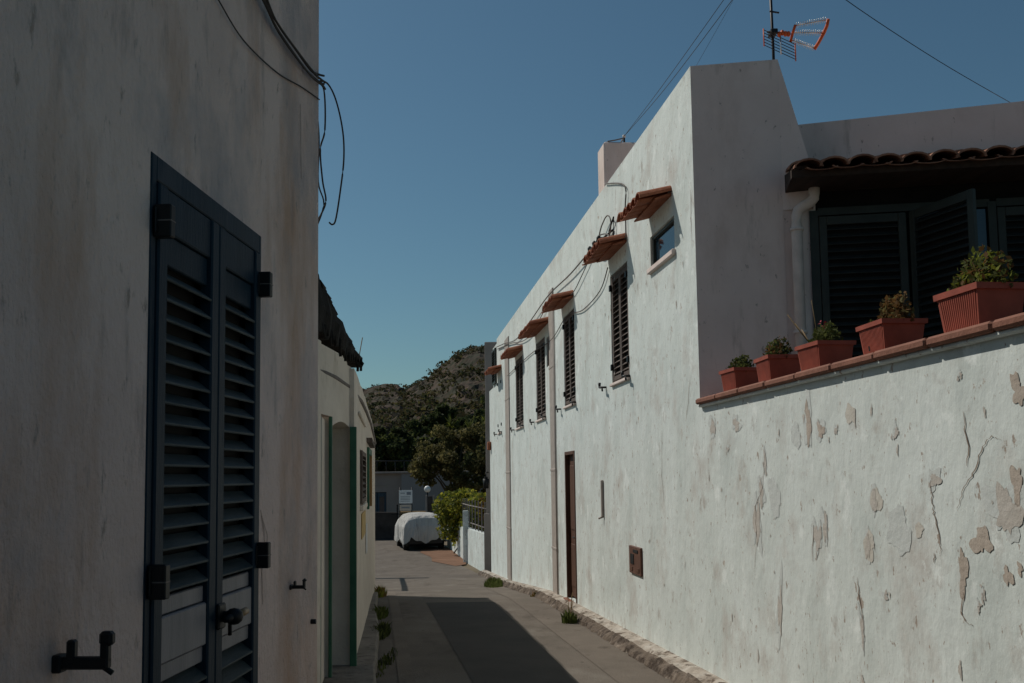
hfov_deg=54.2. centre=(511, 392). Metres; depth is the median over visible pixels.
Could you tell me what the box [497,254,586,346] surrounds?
facade cable
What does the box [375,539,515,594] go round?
road
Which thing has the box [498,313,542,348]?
facade cable
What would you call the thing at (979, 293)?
flower planter
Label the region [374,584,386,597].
weed tuft
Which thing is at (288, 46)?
wall cable
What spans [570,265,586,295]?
facade cable
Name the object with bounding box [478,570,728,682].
kerb
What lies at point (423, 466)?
olive tree
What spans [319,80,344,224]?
wall cable
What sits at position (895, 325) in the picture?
flower planter
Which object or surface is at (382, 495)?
blue door
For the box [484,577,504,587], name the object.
weed tuft
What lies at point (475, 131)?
sky
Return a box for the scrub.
[366,345,484,470]
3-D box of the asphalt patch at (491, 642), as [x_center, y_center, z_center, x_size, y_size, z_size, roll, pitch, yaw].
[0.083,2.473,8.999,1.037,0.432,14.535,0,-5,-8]
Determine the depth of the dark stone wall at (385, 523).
45.86 m
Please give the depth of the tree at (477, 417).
75.72 m
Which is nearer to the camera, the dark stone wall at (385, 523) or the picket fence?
the picket fence
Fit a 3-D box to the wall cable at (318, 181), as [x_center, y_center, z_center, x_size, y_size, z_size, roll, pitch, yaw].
[-0.844,-1.025,4.382,0.046,0.601,0.007,-1,-5,0]
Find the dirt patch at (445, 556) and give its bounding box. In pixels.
[420,547,465,565]
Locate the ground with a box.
[424,541,479,572]
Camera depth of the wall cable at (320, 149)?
4.41 m
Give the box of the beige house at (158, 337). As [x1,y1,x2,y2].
[0,0,318,682]
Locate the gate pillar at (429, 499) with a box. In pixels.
[424,486,434,512]
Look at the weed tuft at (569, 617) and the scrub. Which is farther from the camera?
the scrub
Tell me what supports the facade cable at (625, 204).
attached to the white house at (858, 517)
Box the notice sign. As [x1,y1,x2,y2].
[399,487,411,517]
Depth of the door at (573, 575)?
14.08 m
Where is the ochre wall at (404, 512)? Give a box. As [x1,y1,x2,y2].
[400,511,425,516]
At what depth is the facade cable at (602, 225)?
11.33 m
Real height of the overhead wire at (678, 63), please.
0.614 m
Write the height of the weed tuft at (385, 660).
0.106 m
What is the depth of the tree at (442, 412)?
71.54 m
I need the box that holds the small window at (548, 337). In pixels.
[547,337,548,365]
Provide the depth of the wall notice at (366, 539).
11.89 m
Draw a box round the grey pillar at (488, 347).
[483,342,496,571]
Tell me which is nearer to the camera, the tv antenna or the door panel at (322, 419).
the door panel at (322, 419)
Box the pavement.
[323,592,378,682]
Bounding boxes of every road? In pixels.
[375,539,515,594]
[376,593,670,682]
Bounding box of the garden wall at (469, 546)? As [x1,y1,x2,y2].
[447,510,483,570]
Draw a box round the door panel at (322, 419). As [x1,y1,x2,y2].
[321,417,324,682]
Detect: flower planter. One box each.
[719,354,758,390]
[753,336,800,381]
[787,300,855,370]
[855,290,927,354]
[933,244,1023,332]
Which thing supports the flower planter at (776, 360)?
on the white house at (858, 517)
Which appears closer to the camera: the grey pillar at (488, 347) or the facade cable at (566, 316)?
the facade cable at (566, 316)
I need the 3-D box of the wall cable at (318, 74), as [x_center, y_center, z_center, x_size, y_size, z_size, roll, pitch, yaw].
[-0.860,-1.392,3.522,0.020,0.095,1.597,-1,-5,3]
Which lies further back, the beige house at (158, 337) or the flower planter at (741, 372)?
the flower planter at (741, 372)
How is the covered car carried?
on the road at (411, 570)
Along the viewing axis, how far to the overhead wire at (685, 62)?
8.62 m
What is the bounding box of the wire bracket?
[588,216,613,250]
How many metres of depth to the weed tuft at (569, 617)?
12.19 m
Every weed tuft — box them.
[370,620,391,640]
[372,604,389,619]
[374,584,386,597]
[376,647,397,677]
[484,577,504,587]
[561,592,579,623]
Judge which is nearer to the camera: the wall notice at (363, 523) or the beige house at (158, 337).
the beige house at (158, 337)
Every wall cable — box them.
[218,0,319,99]
[262,0,325,89]
[265,0,326,82]
[266,0,324,76]
[273,19,324,84]
[318,84,326,219]
[318,132,324,223]
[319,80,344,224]
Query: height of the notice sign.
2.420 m
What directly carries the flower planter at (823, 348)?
on the white house at (858, 517)
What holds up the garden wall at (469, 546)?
on the ground
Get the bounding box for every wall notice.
[361,510,365,538]
[366,523,367,552]
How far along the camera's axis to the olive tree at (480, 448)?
46.86 m
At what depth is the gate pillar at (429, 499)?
45.75 m
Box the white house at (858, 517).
[484,59,1023,682]
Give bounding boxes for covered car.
[394,512,447,549]
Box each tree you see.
[373,425,414,473]
[404,414,438,460]
[407,422,485,494]
[410,402,476,463]
[429,414,484,468]
[462,394,484,463]
[476,421,485,459]
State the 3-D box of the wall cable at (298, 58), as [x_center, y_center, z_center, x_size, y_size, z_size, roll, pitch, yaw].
[-0.858,-1.362,3.519,0.017,0.082,1.597,-1,-5,3]
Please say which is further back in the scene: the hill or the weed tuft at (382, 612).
the hill
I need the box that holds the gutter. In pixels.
[480,585,671,682]
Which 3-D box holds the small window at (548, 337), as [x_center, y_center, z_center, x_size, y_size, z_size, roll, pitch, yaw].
[0.621,-0.672,16.001,0.040,0.480,0.460,0,-5,-7]
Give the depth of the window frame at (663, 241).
9.22 m
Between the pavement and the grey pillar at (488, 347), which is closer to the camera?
the pavement
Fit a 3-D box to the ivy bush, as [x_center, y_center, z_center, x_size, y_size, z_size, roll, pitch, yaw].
[-1.840,4.694,35.354,1.831,2.755,4.366,1,-5,-20]
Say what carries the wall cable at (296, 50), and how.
attached to the beige house at (158, 337)
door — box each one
[375,493,376,511]
[378,492,385,511]
[569,455,575,597]
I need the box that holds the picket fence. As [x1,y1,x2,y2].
[461,498,485,531]
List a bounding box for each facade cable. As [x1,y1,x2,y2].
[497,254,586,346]
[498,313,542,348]
[507,267,607,375]
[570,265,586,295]
[596,215,611,241]
[604,183,626,237]
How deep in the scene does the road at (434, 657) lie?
10.40 m
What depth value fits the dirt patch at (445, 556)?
35.25 m
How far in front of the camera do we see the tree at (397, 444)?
66.86 m
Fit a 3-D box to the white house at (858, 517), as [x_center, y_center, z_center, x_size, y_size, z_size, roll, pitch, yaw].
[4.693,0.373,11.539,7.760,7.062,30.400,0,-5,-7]
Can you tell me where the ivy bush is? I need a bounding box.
[431,487,485,553]
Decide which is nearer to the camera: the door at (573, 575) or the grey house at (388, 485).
the door at (573, 575)
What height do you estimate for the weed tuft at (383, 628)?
0.205 m
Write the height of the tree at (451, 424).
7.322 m
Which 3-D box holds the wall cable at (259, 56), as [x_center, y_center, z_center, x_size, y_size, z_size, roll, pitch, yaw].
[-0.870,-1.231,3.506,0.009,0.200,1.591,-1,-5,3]
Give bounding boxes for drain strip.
[387,588,415,682]
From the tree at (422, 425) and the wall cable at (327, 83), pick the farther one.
the tree at (422, 425)
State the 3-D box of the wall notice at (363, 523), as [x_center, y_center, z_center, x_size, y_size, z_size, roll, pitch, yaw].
[-1.624,1.433,10.945,0.011,0.260,1.300,0,-5,-7]
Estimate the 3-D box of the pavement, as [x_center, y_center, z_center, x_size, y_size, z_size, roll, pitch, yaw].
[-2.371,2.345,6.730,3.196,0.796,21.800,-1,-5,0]
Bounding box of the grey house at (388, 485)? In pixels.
[375,460,480,525]
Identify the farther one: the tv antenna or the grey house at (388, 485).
the grey house at (388, 485)
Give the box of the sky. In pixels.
[318,0,1023,388]
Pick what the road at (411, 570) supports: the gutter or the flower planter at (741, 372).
the gutter
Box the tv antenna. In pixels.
[763,0,829,60]
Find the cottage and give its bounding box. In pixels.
[317,274,375,682]
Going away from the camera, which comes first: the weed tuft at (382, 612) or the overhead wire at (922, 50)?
the overhead wire at (922, 50)
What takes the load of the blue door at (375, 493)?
in the grey house at (388, 485)
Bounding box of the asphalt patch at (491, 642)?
[423,598,578,682]
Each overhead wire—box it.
[624,0,723,135]
[626,0,731,133]
[846,0,1008,101]
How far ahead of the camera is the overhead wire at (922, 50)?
7.11 m
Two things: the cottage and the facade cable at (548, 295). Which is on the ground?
the cottage
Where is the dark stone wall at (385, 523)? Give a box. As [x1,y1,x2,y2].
[375,512,398,539]
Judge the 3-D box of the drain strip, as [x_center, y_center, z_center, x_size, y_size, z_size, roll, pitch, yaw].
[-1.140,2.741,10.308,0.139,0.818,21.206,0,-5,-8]
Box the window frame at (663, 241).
[652,218,674,263]
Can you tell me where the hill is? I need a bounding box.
[362,347,484,470]

